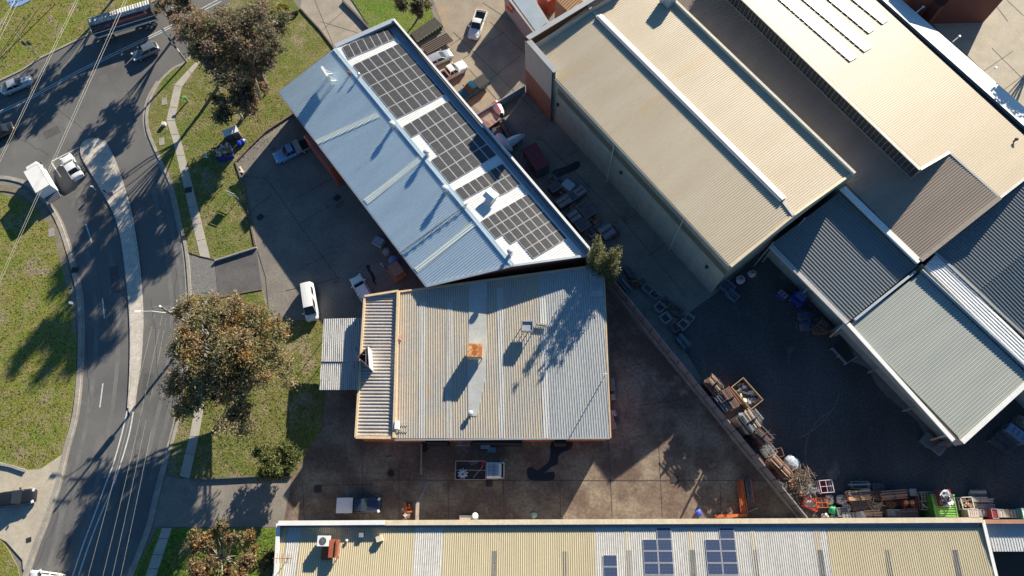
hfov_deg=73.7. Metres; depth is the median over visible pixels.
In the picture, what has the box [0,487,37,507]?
parked car
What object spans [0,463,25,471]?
retaining edge
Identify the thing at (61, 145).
power line
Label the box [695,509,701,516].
blue bag
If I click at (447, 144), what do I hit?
solar array
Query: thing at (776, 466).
pipe bundle
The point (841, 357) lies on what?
guard rail
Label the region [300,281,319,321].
van
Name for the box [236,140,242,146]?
rubbish bag
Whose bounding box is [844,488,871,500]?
timber bundle
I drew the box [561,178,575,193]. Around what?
tarp crate
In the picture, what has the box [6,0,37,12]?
billboard
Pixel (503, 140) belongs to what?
dinghy
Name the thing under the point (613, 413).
wall crate
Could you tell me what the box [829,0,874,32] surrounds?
solar array
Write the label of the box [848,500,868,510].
steel bundle
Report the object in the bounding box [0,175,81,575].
kerb
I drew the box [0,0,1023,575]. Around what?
ground
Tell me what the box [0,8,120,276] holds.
power line
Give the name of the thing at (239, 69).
gum tree
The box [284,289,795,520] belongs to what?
yard
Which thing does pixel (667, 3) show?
roof tank
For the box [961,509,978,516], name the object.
tan crate
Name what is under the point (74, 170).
sedan
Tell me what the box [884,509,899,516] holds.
flat stack
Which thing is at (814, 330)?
scrap pile
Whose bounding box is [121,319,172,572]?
power line
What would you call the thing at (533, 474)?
puddle
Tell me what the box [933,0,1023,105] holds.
car park
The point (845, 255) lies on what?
slate annex
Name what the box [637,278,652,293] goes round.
steel bundle
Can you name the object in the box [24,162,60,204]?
box truck
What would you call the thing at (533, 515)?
plastic bag
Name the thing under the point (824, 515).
bulk bag
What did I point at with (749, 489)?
bars
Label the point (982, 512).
crate
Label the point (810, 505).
red rack
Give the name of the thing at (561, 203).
stillage
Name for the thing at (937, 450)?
slatted pallet
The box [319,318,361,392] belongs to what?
awning
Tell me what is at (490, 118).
corrugated stack
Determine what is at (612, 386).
wall crate
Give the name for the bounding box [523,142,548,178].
maroon container
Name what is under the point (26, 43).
street light
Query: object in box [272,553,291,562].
tv antenna
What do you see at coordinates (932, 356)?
sage shed
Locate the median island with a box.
[80,138,141,413]
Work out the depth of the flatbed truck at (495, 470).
83.00 m
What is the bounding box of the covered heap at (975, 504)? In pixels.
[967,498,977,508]
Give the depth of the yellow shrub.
104.98 m
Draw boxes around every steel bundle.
[623,266,635,279]
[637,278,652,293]
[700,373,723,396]
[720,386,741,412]
[746,425,774,446]
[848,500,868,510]
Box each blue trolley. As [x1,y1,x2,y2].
[718,278,736,294]
[725,288,739,302]
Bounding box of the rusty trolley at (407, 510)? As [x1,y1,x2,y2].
[401,503,412,519]
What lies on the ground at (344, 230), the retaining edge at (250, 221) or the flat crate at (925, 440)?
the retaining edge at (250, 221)
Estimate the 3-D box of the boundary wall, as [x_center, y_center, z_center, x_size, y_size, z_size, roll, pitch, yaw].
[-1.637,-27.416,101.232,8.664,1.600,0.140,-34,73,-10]
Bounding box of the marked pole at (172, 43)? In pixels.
[161,29,186,62]
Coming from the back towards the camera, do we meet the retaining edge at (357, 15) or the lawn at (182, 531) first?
the retaining edge at (357, 15)
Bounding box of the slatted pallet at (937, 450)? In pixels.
[929,439,946,455]
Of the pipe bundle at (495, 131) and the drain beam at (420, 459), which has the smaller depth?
the drain beam at (420, 459)
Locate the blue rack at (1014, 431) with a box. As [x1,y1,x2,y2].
[999,423,1023,445]
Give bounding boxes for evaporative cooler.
[467,343,482,358]
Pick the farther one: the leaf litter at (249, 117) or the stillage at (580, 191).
the leaf litter at (249, 117)
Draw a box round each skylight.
[589,266,597,274]
[590,283,599,292]
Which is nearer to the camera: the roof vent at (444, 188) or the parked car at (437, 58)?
the roof vent at (444, 188)
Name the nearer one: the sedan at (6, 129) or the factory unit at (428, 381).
the factory unit at (428, 381)
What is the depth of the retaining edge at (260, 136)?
101.31 m
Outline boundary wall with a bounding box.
[477,85,524,115]
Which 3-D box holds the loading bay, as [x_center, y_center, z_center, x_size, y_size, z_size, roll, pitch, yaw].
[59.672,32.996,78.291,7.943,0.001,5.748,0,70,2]
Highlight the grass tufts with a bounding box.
[0,0,320,575]
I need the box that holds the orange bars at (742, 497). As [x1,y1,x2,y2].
[737,478,747,514]
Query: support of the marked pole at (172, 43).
on the kerb at (141, 550)
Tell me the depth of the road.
96.29 m
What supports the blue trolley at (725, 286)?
on the yard asphalt
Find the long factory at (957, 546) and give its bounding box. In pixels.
[273,517,997,575]
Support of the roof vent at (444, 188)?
on the workshop building at (395, 179)
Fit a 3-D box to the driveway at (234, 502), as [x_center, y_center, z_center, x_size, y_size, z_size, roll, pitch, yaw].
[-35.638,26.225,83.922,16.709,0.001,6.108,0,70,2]
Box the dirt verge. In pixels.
[0,185,72,288]
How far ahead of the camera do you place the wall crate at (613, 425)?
84.59 m
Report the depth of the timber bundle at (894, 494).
80.57 m
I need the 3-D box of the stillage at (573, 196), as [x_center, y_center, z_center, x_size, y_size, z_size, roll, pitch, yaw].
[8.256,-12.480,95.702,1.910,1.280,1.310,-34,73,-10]
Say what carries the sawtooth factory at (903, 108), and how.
on the ground at (344, 230)
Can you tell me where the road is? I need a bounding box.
[0,0,229,575]
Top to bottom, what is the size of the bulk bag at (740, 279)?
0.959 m
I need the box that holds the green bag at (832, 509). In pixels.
[828,505,836,514]
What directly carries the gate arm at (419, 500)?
on the yard at (701, 445)
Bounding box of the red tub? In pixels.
[983,509,998,518]
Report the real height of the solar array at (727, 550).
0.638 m
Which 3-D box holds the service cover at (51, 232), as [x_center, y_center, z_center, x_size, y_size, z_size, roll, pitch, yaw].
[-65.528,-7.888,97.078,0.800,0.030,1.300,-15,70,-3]
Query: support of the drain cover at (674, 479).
on the yard at (701, 445)
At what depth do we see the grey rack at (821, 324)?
88.25 m
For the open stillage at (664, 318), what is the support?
on the ground at (344, 230)
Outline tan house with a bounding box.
[538,0,582,17]
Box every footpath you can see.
[146,528,171,575]
[167,61,209,257]
[180,299,208,477]
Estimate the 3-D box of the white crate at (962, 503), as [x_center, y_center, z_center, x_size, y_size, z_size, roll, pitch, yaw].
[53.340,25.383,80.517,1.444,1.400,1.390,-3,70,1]
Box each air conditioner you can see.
[317,536,331,545]
[394,420,400,429]
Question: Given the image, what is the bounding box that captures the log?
[289,10,298,15]
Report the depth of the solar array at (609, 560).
75.00 m
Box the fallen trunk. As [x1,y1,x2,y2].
[261,74,269,94]
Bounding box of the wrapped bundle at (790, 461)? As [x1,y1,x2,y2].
[784,454,799,469]
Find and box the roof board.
[535,323,546,327]
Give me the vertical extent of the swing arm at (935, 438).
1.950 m
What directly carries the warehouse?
on the ground at (344, 230)
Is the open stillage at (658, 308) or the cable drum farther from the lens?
the cable drum
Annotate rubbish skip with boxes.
[729,377,762,409]
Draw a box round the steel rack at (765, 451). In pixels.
[758,442,777,458]
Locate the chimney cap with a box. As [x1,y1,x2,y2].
[376,535,382,541]
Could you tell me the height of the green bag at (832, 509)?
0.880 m
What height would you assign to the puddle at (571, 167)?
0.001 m
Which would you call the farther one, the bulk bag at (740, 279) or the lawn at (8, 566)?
the bulk bag at (740, 279)
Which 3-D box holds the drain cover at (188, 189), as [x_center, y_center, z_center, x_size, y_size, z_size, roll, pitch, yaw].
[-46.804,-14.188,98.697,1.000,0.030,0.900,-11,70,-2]
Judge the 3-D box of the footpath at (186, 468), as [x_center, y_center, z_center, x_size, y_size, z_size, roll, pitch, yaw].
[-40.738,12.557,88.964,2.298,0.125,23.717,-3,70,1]
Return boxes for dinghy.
[495,133,512,150]
[507,134,524,145]
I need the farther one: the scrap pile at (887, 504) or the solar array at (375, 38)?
the solar array at (375, 38)
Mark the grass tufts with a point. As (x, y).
(255, 541)
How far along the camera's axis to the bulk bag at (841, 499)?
81.00 m
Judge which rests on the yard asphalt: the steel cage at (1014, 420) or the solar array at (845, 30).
the steel cage at (1014, 420)
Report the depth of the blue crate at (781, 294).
89.75 m
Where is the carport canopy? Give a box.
[984,519,1023,550]
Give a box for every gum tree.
[152,0,199,19]
[156,289,300,442]
[167,4,246,86]
[184,517,272,575]
[198,0,293,98]
[204,80,269,125]
[392,0,432,18]
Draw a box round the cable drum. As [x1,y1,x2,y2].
[381,247,392,258]
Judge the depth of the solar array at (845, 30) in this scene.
95.35 m
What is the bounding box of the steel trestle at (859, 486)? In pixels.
[849,481,869,488]
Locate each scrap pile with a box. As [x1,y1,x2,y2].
[516,149,530,170]
[552,173,561,184]
[591,219,604,228]
[782,464,816,494]
[794,311,812,321]
[794,317,813,333]
[794,479,820,502]
[807,317,834,335]
[867,498,884,513]
[877,500,897,510]
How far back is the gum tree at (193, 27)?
89.23 m
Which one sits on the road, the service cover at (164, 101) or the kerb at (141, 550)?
the kerb at (141, 550)
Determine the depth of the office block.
103.49 m
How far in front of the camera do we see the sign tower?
83.30 m
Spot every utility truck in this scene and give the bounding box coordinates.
[272,138,309,163]
[336,495,381,514]
[440,59,467,80]
[458,74,490,101]
[468,9,487,39]
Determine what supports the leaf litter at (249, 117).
on the lawn at (308, 44)
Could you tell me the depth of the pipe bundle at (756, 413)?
82.50 m
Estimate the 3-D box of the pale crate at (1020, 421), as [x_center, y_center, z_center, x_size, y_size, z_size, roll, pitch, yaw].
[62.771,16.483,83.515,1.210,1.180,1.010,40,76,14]
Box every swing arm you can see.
[829,324,843,337]
[930,432,952,440]
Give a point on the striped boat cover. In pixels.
(497, 108)
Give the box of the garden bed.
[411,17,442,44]
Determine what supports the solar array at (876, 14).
on the sawtooth factory at (903, 108)
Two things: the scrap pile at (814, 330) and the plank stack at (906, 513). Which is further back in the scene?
the scrap pile at (814, 330)
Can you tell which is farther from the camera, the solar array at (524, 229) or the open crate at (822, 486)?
the solar array at (524, 229)
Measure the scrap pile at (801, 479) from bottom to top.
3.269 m
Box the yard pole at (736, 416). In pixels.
[729,413,742,420]
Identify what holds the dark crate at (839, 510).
on the yard asphalt
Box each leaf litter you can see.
[205,53,288,155]
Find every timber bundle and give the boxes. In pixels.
[731,408,761,436]
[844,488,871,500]
[864,509,882,517]
[870,490,881,499]
[879,489,907,499]
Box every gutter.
[27,203,84,575]
[127,81,187,575]
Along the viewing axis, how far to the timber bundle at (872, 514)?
80.07 m
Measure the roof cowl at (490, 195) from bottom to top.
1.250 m
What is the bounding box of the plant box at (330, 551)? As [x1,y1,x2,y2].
[321,539,340,559]
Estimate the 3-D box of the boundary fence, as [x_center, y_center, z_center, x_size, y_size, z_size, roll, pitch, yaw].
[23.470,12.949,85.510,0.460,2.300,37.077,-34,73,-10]
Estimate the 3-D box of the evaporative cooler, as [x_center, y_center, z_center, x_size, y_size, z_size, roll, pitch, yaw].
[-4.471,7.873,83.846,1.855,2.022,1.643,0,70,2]
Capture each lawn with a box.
[0,0,151,78]
[0,193,76,469]
[0,540,19,575]
[133,528,275,575]
[148,0,332,259]
[167,291,323,477]
[352,0,441,41]
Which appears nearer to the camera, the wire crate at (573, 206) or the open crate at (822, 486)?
the open crate at (822, 486)
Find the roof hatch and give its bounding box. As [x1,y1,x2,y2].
[522,321,532,333]
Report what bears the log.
on the lawn at (308, 44)
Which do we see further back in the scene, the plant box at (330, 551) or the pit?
the pit
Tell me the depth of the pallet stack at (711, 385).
83.57 m
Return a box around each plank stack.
[895,509,919,517]
[968,490,988,501]
[976,498,995,508]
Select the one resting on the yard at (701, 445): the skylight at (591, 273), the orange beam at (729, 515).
the orange beam at (729, 515)
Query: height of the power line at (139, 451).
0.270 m
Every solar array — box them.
[342,27,395,58]
[353,43,444,118]
[403,101,495,182]
[455,164,519,200]
[481,194,566,258]
[603,555,617,575]
[643,528,673,575]
[705,528,738,575]
[781,0,857,60]
[804,0,871,51]
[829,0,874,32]
[854,0,888,23]
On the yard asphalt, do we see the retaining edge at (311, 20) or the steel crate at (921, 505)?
the steel crate at (921, 505)
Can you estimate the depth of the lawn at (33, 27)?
109.76 m
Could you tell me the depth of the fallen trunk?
104.13 m
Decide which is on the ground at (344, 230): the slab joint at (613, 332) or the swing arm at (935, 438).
the slab joint at (613, 332)
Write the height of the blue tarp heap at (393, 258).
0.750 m
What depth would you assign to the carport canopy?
76.05 m
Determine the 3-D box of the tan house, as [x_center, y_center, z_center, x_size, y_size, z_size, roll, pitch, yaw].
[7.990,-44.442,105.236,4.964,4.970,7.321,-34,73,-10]
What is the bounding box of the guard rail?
[830,348,857,364]
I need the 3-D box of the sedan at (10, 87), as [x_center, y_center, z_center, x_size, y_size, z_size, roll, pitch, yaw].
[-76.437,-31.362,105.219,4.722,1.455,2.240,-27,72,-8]
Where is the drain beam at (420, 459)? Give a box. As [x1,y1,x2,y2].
[420,444,421,474]
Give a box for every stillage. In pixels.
[548,181,561,195]
[555,193,571,211]
[563,190,578,206]
[566,208,581,226]
[573,185,586,199]
[574,217,590,234]
[576,200,596,220]
[596,222,616,242]
[640,282,652,295]
[652,301,665,313]
[658,311,671,324]
[659,295,672,310]
[668,321,680,333]
[669,303,684,318]
[676,318,689,331]
[683,312,694,323]
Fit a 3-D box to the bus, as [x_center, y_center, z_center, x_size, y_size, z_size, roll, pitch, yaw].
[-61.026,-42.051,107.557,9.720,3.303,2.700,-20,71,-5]
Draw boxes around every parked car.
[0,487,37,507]
[349,273,371,302]
[427,48,453,66]
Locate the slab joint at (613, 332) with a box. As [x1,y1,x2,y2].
[245,0,1023,520]
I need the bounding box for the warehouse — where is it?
[525,0,855,292]
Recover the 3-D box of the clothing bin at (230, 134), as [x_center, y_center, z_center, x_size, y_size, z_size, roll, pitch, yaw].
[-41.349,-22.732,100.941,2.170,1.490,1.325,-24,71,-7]
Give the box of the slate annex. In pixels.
[761,186,920,332]
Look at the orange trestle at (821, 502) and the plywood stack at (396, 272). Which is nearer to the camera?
the orange trestle at (821, 502)
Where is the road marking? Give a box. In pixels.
[1,0,220,575]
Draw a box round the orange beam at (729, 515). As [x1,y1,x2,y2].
[714,514,746,517]
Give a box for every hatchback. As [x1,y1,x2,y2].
[29,569,65,575]
[131,41,160,61]
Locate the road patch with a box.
[43,125,153,560]
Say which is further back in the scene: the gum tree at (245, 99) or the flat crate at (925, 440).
the gum tree at (245, 99)
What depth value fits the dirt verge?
97.53 m
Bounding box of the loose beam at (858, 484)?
[848,483,870,485]
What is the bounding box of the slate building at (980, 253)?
[912,183,1023,337]
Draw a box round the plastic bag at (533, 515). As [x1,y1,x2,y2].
[531,512,536,518]
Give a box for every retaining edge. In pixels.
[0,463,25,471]
[189,475,290,479]
[214,246,256,261]
[218,288,261,297]
[235,113,293,161]
[235,162,255,245]
[300,7,334,48]
[342,0,369,28]
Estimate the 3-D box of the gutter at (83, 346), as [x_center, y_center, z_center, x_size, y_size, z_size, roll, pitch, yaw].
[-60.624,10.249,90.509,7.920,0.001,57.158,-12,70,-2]
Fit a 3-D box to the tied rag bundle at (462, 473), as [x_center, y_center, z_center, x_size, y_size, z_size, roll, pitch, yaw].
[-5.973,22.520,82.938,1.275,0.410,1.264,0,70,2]
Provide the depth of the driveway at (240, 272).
94.12 m
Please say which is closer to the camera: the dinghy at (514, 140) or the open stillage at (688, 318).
the open stillage at (688, 318)
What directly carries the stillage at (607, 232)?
on the ground at (344, 230)
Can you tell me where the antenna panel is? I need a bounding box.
[321,66,337,84]
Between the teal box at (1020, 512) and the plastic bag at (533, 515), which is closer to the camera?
the teal box at (1020, 512)
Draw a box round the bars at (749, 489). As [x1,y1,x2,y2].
[744,477,753,502]
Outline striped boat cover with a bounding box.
[492,101,503,116]
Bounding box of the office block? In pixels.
[504,0,548,37]
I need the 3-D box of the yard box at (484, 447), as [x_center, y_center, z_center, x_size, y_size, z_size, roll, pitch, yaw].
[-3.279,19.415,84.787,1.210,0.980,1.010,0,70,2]
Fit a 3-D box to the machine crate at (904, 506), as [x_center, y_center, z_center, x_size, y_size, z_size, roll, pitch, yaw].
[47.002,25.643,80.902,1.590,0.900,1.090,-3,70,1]
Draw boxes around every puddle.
[366,265,376,284]
[527,441,572,480]
[552,161,579,176]
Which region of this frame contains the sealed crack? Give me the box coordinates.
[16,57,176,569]
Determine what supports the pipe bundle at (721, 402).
on the yard asphalt
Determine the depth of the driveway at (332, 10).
108.53 m
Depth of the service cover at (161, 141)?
101.61 m
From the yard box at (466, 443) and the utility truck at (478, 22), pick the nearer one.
the yard box at (466, 443)
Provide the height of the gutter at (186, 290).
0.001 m
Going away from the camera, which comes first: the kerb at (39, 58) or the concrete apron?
the concrete apron
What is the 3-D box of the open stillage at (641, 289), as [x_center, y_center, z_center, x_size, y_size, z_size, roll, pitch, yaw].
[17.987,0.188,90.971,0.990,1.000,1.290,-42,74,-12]
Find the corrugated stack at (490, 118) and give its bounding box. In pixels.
[478,108,500,129]
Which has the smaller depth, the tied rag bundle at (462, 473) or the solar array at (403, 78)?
the tied rag bundle at (462, 473)
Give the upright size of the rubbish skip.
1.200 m
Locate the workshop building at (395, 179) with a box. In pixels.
[278,18,589,287]
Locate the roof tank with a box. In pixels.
[659,0,675,7]
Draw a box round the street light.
[2,22,39,56]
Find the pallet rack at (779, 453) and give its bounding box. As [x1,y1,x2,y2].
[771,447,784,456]
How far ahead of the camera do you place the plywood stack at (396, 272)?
92.66 m
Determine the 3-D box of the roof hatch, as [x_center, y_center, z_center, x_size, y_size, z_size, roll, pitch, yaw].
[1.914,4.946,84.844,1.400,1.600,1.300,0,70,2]
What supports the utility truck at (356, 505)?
on the yard at (701, 445)
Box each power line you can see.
[0,5,75,160]
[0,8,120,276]
[0,13,69,156]
[2,5,124,276]
[89,315,154,571]
[103,318,161,573]
[113,322,165,570]
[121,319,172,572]
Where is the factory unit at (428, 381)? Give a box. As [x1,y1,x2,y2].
[354,265,610,446]
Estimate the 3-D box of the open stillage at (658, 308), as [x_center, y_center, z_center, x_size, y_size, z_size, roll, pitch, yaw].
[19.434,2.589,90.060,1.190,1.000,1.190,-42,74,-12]
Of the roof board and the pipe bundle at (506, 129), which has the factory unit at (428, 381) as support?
the roof board
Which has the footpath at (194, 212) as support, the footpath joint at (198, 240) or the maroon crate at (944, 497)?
the footpath joint at (198, 240)
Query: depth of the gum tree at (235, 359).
80.76 m
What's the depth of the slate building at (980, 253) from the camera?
84.98 m
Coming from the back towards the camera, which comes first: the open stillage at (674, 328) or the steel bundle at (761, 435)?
the open stillage at (674, 328)
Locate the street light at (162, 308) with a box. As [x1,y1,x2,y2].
[134,305,197,329]
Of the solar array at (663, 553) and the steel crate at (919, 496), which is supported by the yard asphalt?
the steel crate at (919, 496)
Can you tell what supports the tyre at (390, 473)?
on the yard at (701, 445)
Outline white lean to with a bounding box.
[898,255,1023,407]
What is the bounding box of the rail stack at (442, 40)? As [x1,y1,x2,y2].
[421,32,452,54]
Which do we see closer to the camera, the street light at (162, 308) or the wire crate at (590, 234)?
the street light at (162, 308)
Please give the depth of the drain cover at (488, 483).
83.59 m
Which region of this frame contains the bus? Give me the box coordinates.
[87,0,157,41]
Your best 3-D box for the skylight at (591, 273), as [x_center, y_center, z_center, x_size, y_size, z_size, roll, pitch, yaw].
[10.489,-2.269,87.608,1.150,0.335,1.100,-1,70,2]
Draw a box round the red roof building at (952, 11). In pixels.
[902,0,1002,23]
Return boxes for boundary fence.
[608,279,807,517]
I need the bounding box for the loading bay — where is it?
[992,551,1023,575]
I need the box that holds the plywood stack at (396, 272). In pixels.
[386,260,406,282]
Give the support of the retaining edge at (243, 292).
on the ground at (344, 230)
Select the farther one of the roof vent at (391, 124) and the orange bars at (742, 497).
the roof vent at (391, 124)
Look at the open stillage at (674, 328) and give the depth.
89.22 m
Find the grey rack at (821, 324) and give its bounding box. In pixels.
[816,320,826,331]
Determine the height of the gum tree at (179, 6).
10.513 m
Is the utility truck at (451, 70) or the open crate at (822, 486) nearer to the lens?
the open crate at (822, 486)
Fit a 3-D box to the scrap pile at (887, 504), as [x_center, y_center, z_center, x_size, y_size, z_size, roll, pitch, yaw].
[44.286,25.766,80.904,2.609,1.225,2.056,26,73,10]
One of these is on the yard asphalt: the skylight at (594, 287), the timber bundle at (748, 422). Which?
the timber bundle at (748, 422)
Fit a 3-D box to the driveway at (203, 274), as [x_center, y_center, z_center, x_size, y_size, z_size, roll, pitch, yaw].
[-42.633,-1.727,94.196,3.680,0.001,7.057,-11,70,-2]
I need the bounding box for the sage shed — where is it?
[833,269,1023,445]
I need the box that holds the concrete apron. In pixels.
[852,350,952,446]
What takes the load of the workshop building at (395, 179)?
on the ground at (344, 230)
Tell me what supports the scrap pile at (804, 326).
on the yard asphalt
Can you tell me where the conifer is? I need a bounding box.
[585,233,622,286]
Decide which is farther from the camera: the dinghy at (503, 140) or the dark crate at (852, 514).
the dinghy at (503, 140)
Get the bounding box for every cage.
[870,483,883,493]
[986,432,1014,453]
[993,428,1019,449]
[1010,415,1023,431]
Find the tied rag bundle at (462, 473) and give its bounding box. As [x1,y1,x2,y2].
[458,468,467,478]
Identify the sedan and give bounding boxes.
[0,75,33,95]
[0,121,16,139]
[60,153,83,180]
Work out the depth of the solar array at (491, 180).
90.63 m
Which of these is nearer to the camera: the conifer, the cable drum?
the conifer
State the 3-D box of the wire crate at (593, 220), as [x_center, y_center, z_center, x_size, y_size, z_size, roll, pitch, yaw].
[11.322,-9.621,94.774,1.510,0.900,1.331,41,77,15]
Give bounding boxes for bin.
[214,142,234,162]
[222,125,241,142]
[472,513,477,519]
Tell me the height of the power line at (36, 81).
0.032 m
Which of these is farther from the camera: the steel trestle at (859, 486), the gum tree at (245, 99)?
the gum tree at (245, 99)
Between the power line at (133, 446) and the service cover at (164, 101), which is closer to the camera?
the power line at (133, 446)
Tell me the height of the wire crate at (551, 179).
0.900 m
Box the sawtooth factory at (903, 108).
[677,0,1023,261]
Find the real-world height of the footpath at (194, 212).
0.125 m
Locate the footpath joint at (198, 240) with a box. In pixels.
[148,71,203,568]
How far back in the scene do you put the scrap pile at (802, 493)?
81.30 m
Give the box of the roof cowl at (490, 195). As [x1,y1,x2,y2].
[483,188,498,202]
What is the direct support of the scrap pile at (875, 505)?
on the yard asphalt
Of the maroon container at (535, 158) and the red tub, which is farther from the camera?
the maroon container at (535, 158)
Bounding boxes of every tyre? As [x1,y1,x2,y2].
[387,470,393,476]
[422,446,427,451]
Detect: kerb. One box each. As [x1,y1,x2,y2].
[0,0,156,80]
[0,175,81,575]
[80,141,143,409]
[130,56,190,575]
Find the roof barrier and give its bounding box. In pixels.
[399,203,467,253]
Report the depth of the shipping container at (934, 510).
78.75 m
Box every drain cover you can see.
[71,267,77,272]
[185,186,191,192]
[256,213,264,220]
[314,486,321,492]
[333,194,340,200]
[486,481,491,486]
[671,476,678,482]
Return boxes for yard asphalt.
[675,228,1023,519]
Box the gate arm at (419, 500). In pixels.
[415,482,428,519]
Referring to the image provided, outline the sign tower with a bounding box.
[358,347,372,371]
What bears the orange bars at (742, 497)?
on the yard at (701, 445)
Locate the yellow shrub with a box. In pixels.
[270,1,289,21]
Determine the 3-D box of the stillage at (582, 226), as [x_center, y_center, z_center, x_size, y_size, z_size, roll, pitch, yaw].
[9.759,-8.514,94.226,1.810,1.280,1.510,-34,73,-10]
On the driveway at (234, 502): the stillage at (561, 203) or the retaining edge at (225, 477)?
the retaining edge at (225, 477)
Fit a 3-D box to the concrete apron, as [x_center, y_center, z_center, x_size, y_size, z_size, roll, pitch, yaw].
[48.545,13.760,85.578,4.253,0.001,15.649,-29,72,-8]
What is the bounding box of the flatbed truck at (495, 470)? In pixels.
[455,460,504,480]
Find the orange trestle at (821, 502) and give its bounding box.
[812,497,828,507]
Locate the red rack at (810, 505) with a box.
[801,496,819,511]
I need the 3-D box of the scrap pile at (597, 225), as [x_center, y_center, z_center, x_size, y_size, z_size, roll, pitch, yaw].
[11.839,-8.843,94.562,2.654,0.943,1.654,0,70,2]
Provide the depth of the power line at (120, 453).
78.00 m
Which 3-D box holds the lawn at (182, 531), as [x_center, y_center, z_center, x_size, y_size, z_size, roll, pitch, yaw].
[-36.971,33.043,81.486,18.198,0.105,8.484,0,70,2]
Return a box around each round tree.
[250,438,303,481]
[256,547,274,573]
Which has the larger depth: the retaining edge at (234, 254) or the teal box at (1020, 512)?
the retaining edge at (234, 254)
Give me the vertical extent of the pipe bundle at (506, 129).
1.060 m
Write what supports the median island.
on the road
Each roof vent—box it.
[389,120,394,129]
[423,149,429,156]
[441,185,447,193]
[507,248,512,255]
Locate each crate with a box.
[547,174,557,183]
[555,188,565,197]
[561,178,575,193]
[569,202,577,210]
[584,227,595,239]
[589,214,599,225]
[610,378,614,391]
[610,394,615,399]
[610,410,616,416]
[611,416,616,429]
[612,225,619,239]
[629,276,640,288]
[648,289,660,301]
[776,289,788,300]
[815,479,834,493]
[835,507,848,516]
[840,512,856,517]
[855,511,865,517]
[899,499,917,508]
[915,492,933,501]
[915,501,927,509]
[918,432,934,447]
[934,489,953,506]
[955,497,974,509]
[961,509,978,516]
[978,509,987,516]
[1007,510,1018,517]
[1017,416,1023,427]
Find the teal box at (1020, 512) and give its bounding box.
[1010,508,1023,518]
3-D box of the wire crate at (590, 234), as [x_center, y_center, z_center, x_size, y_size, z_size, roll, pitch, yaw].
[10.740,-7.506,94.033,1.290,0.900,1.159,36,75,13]
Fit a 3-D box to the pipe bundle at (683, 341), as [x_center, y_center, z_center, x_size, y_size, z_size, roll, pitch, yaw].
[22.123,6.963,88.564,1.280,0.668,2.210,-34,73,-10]
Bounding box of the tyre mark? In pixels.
[628,357,839,476]
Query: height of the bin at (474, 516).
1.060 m
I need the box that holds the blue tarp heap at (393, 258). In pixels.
[389,255,399,263]
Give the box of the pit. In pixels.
[832,337,854,363]
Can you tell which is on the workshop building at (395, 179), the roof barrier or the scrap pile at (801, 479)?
the roof barrier
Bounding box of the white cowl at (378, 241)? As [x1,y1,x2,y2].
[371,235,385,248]
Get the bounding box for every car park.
[425,0,525,111]
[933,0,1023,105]
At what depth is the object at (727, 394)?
82.54 m
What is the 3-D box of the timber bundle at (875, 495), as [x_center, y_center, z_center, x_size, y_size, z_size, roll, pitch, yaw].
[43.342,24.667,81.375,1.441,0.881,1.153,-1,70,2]
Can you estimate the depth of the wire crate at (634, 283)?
91.33 m
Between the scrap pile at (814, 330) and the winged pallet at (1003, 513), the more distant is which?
the scrap pile at (814, 330)
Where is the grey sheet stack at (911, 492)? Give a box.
[906,489,916,495]
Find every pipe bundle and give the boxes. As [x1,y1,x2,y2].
[492,127,512,150]
[498,118,513,137]
[616,276,630,292]
[675,333,690,350]
[712,391,732,412]
[752,408,763,421]
[764,454,791,477]
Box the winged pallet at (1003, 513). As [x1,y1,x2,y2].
[997,509,1009,517]
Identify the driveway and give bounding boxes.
[0,455,61,569]
[152,476,291,526]
[189,255,217,295]
[215,249,261,295]
[300,0,368,46]
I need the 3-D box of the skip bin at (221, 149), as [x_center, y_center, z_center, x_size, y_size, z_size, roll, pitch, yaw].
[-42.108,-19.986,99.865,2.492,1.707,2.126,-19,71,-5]
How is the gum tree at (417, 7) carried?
on the lawn at (374, 12)
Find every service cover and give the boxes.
[48,228,53,236]
[159,137,164,145]
[161,97,166,104]
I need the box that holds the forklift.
[788,289,811,311]
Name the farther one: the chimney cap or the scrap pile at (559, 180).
the scrap pile at (559, 180)
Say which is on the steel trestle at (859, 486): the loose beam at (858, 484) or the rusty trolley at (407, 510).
the loose beam at (858, 484)
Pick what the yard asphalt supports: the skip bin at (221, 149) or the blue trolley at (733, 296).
the blue trolley at (733, 296)
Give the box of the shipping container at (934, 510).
[921,494,957,517]
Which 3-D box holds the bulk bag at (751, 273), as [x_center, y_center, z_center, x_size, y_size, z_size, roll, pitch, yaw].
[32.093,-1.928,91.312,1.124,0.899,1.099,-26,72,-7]
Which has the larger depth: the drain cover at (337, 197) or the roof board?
the drain cover at (337, 197)
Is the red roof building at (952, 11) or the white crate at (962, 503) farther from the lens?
the red roof building at (952, 11)
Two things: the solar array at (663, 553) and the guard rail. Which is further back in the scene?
the guard rail
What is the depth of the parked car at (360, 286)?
91.63 m
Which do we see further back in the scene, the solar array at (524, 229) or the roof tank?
the roof tank
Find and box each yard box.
[459,516,472,519]
[462,441,470,445]
[480,445,490,448]
[487,447,495,452]
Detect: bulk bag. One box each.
[736,275,744,283]
[747,270,755,277]
[821,513,828,517]
[824,495,833,504]
[836,495,846,504]
[841,503,851,511]
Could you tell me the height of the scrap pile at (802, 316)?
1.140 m

